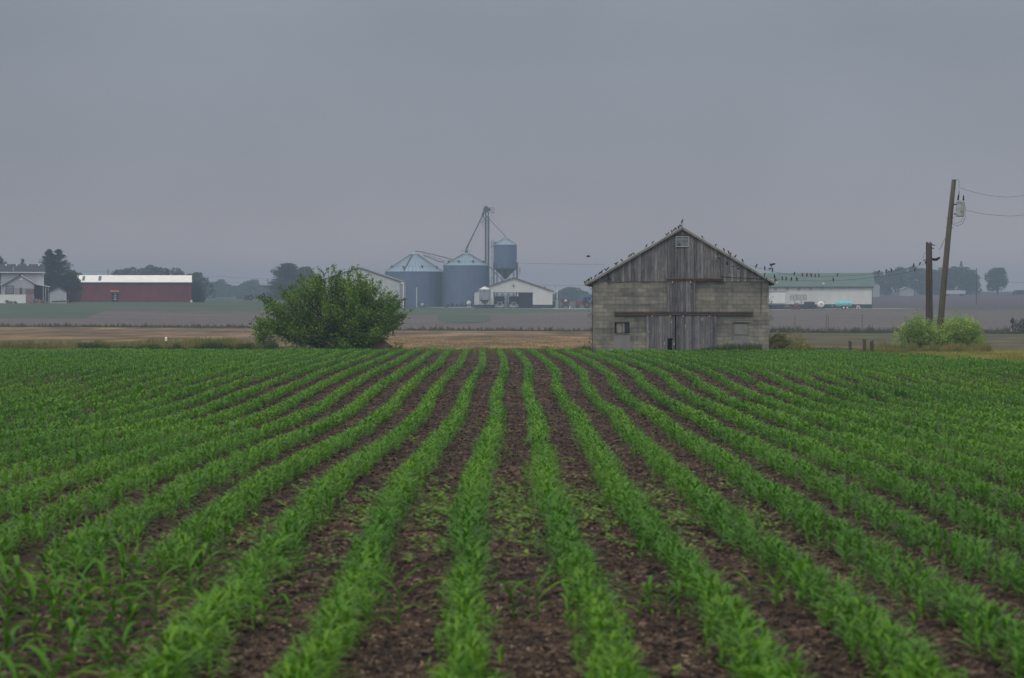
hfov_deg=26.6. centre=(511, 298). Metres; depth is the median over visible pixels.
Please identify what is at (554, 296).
tree
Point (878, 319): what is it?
ploughed field
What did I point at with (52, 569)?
corn plant
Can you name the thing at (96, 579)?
corn plant
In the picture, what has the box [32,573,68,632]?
corn plant
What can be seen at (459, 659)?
corn plant
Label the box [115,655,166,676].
corn plant
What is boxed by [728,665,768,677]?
corn plant
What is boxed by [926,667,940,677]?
corn plant
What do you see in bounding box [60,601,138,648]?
corn plant
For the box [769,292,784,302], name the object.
sliding door
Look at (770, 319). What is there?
creeper
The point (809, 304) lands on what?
grain wagon
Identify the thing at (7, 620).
corn plant
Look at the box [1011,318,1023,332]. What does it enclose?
shrub
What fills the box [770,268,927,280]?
power line
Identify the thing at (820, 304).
nurse tank
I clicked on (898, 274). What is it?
tree
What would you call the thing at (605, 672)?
corn plant
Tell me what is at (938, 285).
tree
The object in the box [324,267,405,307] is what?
machine shed
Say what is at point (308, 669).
corn plant
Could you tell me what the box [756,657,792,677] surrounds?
corn plant
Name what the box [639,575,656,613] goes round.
corn plant
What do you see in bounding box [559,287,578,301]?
tree
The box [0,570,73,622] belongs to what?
corn plant
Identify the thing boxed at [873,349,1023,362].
grass
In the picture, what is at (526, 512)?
weeds
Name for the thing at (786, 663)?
corn plant
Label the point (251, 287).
tree
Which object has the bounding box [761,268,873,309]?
machine shed
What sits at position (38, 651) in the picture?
corn plant
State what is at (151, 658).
corn plant
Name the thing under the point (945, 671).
corn plant
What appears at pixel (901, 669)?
corn plant
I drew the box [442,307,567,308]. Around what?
gravel lane
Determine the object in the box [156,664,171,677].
corn plant
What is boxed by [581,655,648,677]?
corn plant
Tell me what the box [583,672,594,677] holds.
corn plant
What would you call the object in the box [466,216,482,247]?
grain spout
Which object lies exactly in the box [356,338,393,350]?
earth mound
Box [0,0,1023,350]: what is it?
sky
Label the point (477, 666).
corn plant
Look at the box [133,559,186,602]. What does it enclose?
corn plant
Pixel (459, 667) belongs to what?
corn plant
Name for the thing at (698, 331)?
sliding door
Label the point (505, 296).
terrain
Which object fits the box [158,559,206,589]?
corn plant
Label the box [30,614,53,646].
corn plant
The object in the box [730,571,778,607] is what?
corn plant
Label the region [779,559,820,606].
corn plant
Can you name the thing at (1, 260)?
tree
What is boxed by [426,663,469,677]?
corn plant
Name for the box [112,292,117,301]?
doorway
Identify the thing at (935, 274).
tree
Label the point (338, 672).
corn plant
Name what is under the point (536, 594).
corn plant
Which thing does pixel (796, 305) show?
tractor
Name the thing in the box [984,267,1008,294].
tree
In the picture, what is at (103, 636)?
corn plant
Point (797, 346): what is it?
shrub
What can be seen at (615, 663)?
corn plant
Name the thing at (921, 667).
corn plant
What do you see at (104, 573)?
corn plant
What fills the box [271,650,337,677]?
corn plant
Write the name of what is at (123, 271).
tree
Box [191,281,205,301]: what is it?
conifer
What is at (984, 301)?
field
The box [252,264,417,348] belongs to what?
bush
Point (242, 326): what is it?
weeds
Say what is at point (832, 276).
power line
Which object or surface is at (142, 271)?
tree
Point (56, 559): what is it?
corn plant
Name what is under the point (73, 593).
corn plant
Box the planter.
[445,303,466,307]
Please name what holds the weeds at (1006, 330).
on the weedy ground at (394, 330)
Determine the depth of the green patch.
392.83 m
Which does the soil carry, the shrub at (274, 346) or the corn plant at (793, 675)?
the corn plant at (793, 675)
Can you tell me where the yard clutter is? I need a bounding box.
[33,298,44,302]
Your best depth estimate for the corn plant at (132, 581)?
14.42 m
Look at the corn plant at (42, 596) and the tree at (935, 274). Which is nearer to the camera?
the corn plant at (42, 596)
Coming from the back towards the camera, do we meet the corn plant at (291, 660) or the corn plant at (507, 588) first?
the corn plant at (507, 588)
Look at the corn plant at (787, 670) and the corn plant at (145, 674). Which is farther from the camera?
the corn plant at (787, 670)
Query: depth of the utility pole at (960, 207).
109.88 m
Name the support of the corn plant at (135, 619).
on the soil
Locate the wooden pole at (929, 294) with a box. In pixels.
[923,241,939,328]
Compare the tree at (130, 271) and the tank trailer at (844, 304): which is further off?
the tree at (130, 271)
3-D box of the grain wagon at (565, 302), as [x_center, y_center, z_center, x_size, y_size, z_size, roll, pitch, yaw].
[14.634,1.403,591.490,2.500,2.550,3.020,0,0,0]
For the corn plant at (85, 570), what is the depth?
14.52 m
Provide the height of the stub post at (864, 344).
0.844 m
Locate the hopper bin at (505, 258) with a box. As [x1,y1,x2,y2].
[489,236,516,307]
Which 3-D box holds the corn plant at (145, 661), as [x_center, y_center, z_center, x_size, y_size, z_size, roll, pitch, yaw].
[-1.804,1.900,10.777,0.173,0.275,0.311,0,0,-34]
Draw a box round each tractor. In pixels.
[575,297,589,307]
[793,302,800,309]
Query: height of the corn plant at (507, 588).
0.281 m
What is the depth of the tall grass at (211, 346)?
104.15 m
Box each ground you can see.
[5,326,769,332]
[204,298,591,306]
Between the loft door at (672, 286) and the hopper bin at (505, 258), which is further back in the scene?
the hopper bin at (505, 258)
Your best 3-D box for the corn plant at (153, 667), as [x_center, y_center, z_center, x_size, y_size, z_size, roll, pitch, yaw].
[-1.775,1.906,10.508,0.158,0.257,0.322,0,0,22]
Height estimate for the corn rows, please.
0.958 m
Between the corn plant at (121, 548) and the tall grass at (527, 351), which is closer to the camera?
the corn plant at (121, 548)
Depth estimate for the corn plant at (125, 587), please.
13.82 m
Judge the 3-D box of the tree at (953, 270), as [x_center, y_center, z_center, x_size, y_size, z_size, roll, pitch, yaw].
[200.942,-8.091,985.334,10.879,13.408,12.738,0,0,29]
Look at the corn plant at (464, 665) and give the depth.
10.66 m
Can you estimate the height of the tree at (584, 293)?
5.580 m
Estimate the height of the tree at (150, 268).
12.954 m
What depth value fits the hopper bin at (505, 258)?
597.58 m
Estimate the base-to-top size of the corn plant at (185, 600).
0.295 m
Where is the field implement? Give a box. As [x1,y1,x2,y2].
[237,295,257,299]
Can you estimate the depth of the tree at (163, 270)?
788.01 m
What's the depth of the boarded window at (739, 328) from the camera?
101.87 m
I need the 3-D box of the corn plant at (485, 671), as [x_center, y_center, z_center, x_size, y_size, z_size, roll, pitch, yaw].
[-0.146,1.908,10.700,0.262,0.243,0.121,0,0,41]
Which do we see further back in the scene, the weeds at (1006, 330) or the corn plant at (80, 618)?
the weeds at (1006, 330)
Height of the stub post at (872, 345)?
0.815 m
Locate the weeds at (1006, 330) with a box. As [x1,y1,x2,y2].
[770,323,1023,333]
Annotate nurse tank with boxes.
[817,301,823,308]
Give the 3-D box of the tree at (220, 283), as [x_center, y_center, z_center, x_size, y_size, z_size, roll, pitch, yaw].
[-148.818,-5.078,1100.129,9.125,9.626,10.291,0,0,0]
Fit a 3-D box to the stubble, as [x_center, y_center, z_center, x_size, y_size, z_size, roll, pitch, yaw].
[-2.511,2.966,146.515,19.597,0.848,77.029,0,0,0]
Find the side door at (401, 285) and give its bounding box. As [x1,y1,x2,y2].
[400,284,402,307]
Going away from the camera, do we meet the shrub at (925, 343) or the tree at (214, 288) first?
the shrub at (925, 343)
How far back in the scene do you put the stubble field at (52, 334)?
197.13 m
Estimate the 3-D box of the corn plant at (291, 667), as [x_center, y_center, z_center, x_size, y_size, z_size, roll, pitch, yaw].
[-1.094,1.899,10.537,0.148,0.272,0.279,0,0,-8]
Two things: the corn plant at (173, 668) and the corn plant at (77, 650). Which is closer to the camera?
the corn plant at (173, 668)
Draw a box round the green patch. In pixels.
[438,315,489,322]
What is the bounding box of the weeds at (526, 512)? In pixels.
[0,412,992,674]
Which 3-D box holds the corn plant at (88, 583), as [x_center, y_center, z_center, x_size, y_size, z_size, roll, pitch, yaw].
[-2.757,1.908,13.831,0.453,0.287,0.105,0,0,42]
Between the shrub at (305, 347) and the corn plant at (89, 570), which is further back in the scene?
the shrub at (305, 347)
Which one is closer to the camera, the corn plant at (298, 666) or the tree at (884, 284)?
the corn plant at (298, 666)
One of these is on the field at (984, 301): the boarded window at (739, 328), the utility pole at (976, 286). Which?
the utility pole at (976, 286)
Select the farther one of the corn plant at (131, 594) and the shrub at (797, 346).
the shrub at (797, 346)
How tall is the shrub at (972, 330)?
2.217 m
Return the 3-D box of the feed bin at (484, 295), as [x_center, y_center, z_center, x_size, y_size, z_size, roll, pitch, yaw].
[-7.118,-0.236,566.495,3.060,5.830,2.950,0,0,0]
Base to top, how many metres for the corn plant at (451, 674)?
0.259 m
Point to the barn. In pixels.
(680, 288)
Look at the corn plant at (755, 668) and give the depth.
10.66 m
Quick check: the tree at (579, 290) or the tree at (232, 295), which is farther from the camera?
the tree at (232, 295)
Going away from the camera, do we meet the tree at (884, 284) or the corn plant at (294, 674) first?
the corn plant at (294, 674)
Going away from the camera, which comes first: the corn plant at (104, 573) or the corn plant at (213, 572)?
the corn plant at (104, 573)
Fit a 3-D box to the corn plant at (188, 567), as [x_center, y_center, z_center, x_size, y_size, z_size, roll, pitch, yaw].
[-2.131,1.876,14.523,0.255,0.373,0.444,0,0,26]
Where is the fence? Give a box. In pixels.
[0,295,25,302]
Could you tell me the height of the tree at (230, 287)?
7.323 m
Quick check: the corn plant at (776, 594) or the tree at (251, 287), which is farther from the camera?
the tree at (251, 287)
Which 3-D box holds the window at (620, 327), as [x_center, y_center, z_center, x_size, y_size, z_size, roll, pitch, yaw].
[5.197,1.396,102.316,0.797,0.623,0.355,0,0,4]
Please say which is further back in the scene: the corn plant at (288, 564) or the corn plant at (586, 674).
the corn plant at (288, 564)
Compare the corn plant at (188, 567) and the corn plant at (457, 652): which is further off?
the corn plant at (188, 567)
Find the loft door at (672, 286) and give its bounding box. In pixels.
[667,281,694,311]
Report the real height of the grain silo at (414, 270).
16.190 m
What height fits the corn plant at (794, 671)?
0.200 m
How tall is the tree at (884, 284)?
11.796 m
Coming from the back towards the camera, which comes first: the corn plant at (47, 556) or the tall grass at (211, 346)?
the tall grass at (211, 346)
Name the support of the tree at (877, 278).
on the field at (984, 301)
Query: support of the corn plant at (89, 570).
on the soil
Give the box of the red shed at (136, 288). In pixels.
[73,275,191,301]
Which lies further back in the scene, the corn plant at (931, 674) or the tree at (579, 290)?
the tree at (579, 290)
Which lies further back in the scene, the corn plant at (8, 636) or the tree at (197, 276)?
the tree at (197, 276)
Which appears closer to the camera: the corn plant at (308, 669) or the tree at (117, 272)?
the corn plant at (308, 669)
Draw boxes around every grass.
[0,336,278,349]
[76,342,277,351]
[384,346,593,353]
[606,342,763,352]
[776,346,909,352]
[867,341,992,352]
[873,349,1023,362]
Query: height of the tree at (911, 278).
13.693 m
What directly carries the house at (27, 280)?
on the pasture
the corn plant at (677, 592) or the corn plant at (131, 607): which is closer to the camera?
the corn plant at (131, 607)
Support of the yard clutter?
on the pasture
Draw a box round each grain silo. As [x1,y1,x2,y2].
[385,252,442,306]
[443,253,489,307]
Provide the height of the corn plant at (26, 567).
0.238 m
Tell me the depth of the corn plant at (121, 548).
15.12 m
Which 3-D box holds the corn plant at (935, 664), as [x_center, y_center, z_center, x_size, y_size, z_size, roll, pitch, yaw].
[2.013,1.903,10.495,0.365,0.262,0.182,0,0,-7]
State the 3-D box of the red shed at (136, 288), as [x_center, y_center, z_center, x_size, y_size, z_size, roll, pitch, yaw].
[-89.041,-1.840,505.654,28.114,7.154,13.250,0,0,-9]
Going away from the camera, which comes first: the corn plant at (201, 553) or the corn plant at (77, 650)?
the corn plant at (77, 650)
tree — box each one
[0,256,2,294]
[65,270,82,301]
[110,269,122,274]
[120,268,129,274]
[124,267,138,274]
[138,268,148,274]
[145,265,159,274]
[147,267,163,274]
[157,268,169,274]
[166,268,184,274]
[187,272,213,298]
[201,278,217,297]
[206,282,223,295]
[212,279,227,296]
[223,284,237,296]
[227,285,238,296]
[233,283,244,296]
[241,279,259,296]
[257,285,269,296]
[262,263,304,300]
[285,266,321,299]
[552,290,566,301]
[557,288,572,301]
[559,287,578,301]
[570,288,581,301]
[573,290,587,300]
[872,271,884,292]
[879,270,900,294]
[885,267,908,292]
[892,266,922,294]
[914,268,932,294]
[919,269,941,294]
[932,267,957,294]
[947,266,964,294]
[956,267,974,294]
[962,270,981,294]
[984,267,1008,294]
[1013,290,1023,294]
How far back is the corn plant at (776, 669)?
10.40 m
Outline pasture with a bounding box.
[0,299,1023,317]
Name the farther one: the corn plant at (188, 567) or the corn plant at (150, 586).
the corn plant at (188, 567)
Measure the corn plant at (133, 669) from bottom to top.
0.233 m
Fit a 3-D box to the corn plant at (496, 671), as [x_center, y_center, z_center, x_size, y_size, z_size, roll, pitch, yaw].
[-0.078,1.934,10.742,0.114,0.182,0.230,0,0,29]
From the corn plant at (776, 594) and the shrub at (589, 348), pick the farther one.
the shrub at (589, 348)
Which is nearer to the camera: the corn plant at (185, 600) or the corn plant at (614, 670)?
the corn plant at (614, 670)
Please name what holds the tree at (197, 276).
on the pasture
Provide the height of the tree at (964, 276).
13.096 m
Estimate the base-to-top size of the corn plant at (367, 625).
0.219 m
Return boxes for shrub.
[236,342,254,347]
[245,302,283,347]
[264,345,290,349]
[292,344,323,349]
[325,345,344,349]
[582,344,595,351]
[769,329,807,349]
[782,341,823,350]
[891,308,939,346]
[907,315,966,344]
[917,341,931,348]
[935,309,987,346]
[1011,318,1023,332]
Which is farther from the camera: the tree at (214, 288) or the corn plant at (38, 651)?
the tree at (214, 288)
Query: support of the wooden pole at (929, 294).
on the fallow field at (1004, 342)
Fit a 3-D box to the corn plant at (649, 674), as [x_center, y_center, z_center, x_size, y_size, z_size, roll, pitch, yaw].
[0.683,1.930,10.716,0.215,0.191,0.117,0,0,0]
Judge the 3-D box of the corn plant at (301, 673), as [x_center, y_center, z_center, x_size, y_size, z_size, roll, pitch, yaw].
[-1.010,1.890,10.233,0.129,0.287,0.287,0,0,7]
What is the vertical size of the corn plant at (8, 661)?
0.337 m
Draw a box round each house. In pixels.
[0,264,49,302]
[873,282,879,296]
[898,287,914,295]
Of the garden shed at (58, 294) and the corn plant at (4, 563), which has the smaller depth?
the corn plant at (4, 563)
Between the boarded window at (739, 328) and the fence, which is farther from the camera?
the fence
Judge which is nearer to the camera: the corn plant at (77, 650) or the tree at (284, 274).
the corn plant at (77, 650)
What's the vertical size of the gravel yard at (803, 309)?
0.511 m
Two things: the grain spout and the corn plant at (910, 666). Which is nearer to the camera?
the corn plant at (910, 666)
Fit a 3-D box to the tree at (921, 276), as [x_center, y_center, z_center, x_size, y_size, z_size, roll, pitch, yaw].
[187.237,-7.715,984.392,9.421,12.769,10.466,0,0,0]
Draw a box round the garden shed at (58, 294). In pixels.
[48,286,67,302]
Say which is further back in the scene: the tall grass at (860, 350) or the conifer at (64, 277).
the conifer at (64, 277)
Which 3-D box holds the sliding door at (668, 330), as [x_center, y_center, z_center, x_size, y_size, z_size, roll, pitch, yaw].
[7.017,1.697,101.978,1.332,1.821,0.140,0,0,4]
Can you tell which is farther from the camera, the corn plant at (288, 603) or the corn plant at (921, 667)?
the corn plant at (288, 603)
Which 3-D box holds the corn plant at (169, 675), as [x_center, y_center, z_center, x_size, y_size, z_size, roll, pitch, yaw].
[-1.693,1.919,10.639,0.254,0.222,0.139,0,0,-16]
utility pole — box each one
[937,179,965,347]
[976,268,976,304]
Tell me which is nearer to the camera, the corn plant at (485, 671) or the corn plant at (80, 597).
the corn plant at (485, 671)
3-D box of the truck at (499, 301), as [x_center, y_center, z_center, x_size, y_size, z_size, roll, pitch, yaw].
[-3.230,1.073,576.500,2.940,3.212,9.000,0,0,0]
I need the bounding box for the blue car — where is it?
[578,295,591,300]
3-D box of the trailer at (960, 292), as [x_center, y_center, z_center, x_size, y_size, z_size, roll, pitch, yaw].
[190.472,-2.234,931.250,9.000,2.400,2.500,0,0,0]
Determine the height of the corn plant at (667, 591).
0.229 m
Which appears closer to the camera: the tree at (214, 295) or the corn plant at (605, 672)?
the corn plant at (605, 672)
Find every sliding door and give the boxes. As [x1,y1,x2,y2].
[519,293,532,307]
[647,315,674,351]
[676,315,716,350]
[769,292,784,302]
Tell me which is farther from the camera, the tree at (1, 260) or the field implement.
the field implement
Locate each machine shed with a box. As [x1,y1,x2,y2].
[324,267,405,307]
[473,277,553,308]
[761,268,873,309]
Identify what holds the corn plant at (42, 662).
on the soil
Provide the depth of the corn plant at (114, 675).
10.43 m
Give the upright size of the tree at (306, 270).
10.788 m
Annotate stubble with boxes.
[386,336,591,348]
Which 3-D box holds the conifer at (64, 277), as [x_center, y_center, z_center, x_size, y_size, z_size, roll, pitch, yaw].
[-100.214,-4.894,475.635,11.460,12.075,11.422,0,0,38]
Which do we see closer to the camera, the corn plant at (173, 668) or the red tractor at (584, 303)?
the corn plant at (173, 668)
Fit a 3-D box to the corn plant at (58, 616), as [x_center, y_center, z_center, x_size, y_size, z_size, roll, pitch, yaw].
[-2.569,1.867,12.394,0.488,0.352,0.283,0,0,-35]
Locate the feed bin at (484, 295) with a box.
[479,286,490,308]
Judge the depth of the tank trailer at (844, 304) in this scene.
493.44 m
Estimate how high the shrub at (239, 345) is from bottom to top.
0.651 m
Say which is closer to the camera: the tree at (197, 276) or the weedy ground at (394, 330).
the weedy ground at (394, 330)
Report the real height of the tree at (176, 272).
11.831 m
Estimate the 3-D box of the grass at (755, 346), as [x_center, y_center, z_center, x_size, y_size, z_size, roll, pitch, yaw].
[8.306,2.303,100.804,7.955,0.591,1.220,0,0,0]
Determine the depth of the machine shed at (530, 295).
570.00 m
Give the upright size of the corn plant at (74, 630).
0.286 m
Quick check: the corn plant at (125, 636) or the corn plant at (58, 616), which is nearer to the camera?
the corn plant at (125, 636)
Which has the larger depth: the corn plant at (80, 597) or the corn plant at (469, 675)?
the corn plant at (80, 597)
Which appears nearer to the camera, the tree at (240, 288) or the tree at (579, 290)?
the tree at (579, 290)
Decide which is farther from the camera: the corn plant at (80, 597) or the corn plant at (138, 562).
the corn plant at (138, 562)
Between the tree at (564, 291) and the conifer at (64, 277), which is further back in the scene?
the tree at (564, 291)
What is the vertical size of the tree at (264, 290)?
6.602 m
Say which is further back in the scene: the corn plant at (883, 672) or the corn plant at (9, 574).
the corn plant at (9, 574)
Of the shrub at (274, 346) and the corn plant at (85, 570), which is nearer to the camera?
the corn plant at (85, 570)
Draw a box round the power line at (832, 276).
[756,263,925,276]
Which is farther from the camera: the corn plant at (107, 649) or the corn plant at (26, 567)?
the corn plant at (26, 567)
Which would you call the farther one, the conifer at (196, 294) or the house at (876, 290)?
the house at (876, 290)
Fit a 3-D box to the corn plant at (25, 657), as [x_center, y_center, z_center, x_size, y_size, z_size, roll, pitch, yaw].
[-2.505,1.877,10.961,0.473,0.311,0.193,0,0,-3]
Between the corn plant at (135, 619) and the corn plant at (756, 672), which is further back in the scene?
the corn plant at (135, 619)
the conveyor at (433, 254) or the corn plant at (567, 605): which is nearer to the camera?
the corn plant at (567, 605)
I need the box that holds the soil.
[0,353,1023,677]
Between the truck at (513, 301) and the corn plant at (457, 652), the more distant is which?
the truck at (513, 301)
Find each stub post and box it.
[863,339,865,351]
[870,340,873,350]
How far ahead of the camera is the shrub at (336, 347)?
103.86 m
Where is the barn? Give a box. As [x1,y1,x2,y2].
[584,223,777,352]
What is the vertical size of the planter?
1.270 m
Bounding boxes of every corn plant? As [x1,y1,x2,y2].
[0,553,41,589]
[0,554,35,598]
[0,564,25,582]
[0,565,41,615]
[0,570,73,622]
[0,591,30,628]
[0,607,36,648]
[0,624,24,664]
[0,637,56,677]
[0,644,58,677]
[0,645,100,677]
[0,652,40,677]
[2,561,47,588]
[4,578,60,615]
[15,564,71,598]
[19,592,109,646]
[21,542,87,579]
[26,563,75,601]
[28,549,75,583]
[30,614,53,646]
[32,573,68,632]
[35,554,74,591]
[36,632,110,677]
[42,579,100,625]
[44,578,129,629]
[46,586,75,614]
[50,618,98,667]
[51,560,104,595]
[54,573,103,613]
[57,602,100,649]
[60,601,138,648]
[63,627,135,666]
[63,635,121,677]
[68,556,116,586]
[83,557,136,601]
[84,559,97,589]
[84,621,149,665]
[90,582,144,614]
[97,602,161,648]
[100,567,159,600]
[100,595,131,630]
[101,667,136,677]
[102,538,140,587]
[102,554,165,589]
[104,662,154,677]
[106,584,154,615]
[109,660,156,676]
[111,588,154,632]
[114,583,190,630]
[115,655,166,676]
[120,662,165,677]
[128,577,185,615]
[128,649,171,674]
[132,655,183,675]
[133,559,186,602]
[140,655,159,677]
[144,672,162,677]
[146,653,196,677]
[152,574,213,614]
[154,666,192,677]
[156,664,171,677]
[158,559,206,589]
[168,548,226,595]
[170,543,231,590]
[175,545,243,589]
[200,594,251,631]
[215,556,250,582]
[240,595,290,630]
[269,554,323,587]
[269,593,320,627]
[269,656,308,674]
[269,667,293,677]
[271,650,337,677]
[275,661,302,677]
[277,662,300,676]
[277,662,310,677]
[279,669,323,677]
[292,667,306,677]
[294,662,330,676]
[301,667,320,677]
[324,666,362,677]
[349,599,392,631]
[357,565,451,625]
[425,667,470,677]
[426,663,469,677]
[427,659,469,674]
[433,659,483,677]
[436,667,455,677]
[436,670,479,677]
[437,656,476,677]
[442,652,468,676]
[444,650,491,676]
[449,662,498,677]
[459,661,495,677]
[487,668,512,677]
[494,580,534,620]
[501,570,572,622]
[557,582,588,617]
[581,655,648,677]
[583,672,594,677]
[587,655,643,676]
[594,665,628,677]
[600,655,621,671]
[609,666,625,677]
[614,582,666,617]
[623,661,642,677]
[632,668,661,677]
[635,583,690,613]
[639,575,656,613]
[666,579,679,616]
[672,573,725,598]
[721,668,764,677]
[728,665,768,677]
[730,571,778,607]
[737,668,770,677]
[738,664,784,677]
[747,659,798,677]
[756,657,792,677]
[758,572,788,609]
[768,658,805,675]
[776,657,810,677]
[777,672,815,677]
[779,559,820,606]
[786,666,807,677]
[864,665,897,677]
[885,665,915,677]
[889,658,943,677]
[892,662,960,677]
[896,654,947,677]
[898,662,963,677]
[901,655,937,676]
[921,648,950,677]
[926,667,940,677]
[939,667,970,675]
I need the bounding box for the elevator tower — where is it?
[481,206,494,264]
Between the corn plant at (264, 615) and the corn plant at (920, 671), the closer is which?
the corn plant at (920, 671)
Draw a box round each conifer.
[39,249,71,300]
[44,249,88,301]
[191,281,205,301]
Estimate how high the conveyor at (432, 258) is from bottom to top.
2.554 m
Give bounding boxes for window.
[6,286,13,293]
[614,322,628,333]
[733,323,748,334]
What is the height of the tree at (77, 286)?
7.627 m
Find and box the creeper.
[769,286,772,346]
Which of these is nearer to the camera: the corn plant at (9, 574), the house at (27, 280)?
the corn plant at (9, 574)
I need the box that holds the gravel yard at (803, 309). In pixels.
[778,308,885,309]
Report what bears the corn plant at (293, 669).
on the soil
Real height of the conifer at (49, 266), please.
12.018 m
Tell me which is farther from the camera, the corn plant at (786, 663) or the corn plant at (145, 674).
the corn plant at (786, 663)
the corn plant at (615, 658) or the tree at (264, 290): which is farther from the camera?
the tree at (264, 290)
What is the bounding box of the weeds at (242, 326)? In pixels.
[0,321,591,331]
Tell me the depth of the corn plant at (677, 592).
13.78 m
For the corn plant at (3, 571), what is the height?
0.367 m
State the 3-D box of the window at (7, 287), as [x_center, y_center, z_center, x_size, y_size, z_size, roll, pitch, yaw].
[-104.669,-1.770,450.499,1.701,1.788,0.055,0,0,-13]
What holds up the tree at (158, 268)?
on the ground at (569, 304)
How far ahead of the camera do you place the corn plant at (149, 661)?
10.63 m
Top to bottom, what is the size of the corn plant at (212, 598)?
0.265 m
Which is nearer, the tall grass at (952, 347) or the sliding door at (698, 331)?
the sliding door at (698, 331)
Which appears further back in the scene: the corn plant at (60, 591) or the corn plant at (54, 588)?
the corn plant at (60, 591)
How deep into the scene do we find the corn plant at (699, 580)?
13.89 m
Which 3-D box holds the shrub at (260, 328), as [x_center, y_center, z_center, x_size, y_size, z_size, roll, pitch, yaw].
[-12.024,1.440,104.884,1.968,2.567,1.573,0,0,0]
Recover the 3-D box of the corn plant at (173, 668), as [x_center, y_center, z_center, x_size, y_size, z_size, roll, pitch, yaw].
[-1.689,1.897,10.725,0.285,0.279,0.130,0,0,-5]
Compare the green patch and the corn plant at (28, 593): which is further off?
the green patch
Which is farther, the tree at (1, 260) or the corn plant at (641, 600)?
the tree at (1, 260)
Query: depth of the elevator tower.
606.84 m
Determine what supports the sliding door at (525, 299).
in the machine shed at (530, 295)
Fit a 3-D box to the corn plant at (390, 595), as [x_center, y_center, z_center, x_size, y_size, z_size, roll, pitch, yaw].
[-0.665,1.849,13.286,0.598,0.415,0.289,1,-2,-7]
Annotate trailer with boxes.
[836,300,854,308]
[946,290,964,295]
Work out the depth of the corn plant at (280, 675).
10.64 m
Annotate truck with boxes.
[494,296,503,307]
[508,296,518,307]
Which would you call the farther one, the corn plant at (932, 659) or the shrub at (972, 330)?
the shrub at (972, 330)
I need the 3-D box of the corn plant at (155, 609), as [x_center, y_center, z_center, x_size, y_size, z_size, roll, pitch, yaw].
[-2.180,1.885,13.069,0.494,0.322,0.135,0,0,-10]
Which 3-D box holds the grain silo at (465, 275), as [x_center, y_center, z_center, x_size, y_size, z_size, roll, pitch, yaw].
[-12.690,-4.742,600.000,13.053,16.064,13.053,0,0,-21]
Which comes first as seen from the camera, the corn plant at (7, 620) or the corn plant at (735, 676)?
the corn plant at (735, 676)
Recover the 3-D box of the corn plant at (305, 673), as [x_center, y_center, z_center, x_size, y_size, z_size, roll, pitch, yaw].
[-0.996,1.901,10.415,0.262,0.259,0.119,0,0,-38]
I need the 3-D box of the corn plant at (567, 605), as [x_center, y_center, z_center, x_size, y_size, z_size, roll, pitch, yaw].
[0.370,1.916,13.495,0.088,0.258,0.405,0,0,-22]
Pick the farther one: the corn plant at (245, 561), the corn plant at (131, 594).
the corn plant at (245, 561)
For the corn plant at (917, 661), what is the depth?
10.68 m
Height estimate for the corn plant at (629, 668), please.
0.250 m
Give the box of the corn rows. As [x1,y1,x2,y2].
[0,347,1023,677]
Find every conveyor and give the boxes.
[415,251,452,259]
[423,254,444,261]
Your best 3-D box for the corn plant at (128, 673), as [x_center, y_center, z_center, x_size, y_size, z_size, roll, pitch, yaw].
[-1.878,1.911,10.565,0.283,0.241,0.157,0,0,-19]
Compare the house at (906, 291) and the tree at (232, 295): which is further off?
the tree at (232, 295)
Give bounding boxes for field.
[0,309,1023,331]
[0,327,591,349]
[769,333,1023,350]
[872,293,1023,308]
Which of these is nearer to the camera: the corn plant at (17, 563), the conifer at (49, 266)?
the corn plant at (17, 563)
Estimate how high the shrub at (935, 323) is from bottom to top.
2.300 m
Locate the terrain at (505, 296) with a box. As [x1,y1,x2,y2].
[208,291,1013,302]
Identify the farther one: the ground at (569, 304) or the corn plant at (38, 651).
the ground at (569, 304)
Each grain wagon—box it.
[561,299,569,307]
[804,302,814,308]
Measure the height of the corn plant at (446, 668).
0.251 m
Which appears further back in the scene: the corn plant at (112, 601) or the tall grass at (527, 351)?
the tall grass at (527, 351)
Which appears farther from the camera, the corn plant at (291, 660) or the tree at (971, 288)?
the tree at (971, 288)
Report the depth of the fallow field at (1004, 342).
177.38 m
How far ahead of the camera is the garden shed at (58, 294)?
449.98 m
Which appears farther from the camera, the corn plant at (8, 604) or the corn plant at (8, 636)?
the corn plant at (8, 604)
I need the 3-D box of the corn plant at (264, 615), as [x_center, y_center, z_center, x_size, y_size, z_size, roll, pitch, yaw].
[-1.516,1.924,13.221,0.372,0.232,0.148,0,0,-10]
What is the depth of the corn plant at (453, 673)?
10.46 m
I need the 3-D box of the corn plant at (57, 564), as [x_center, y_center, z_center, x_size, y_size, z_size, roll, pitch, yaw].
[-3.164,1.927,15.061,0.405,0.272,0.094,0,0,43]
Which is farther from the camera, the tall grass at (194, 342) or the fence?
the fence
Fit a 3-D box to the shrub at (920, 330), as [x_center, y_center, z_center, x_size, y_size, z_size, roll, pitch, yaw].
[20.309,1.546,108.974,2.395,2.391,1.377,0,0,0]

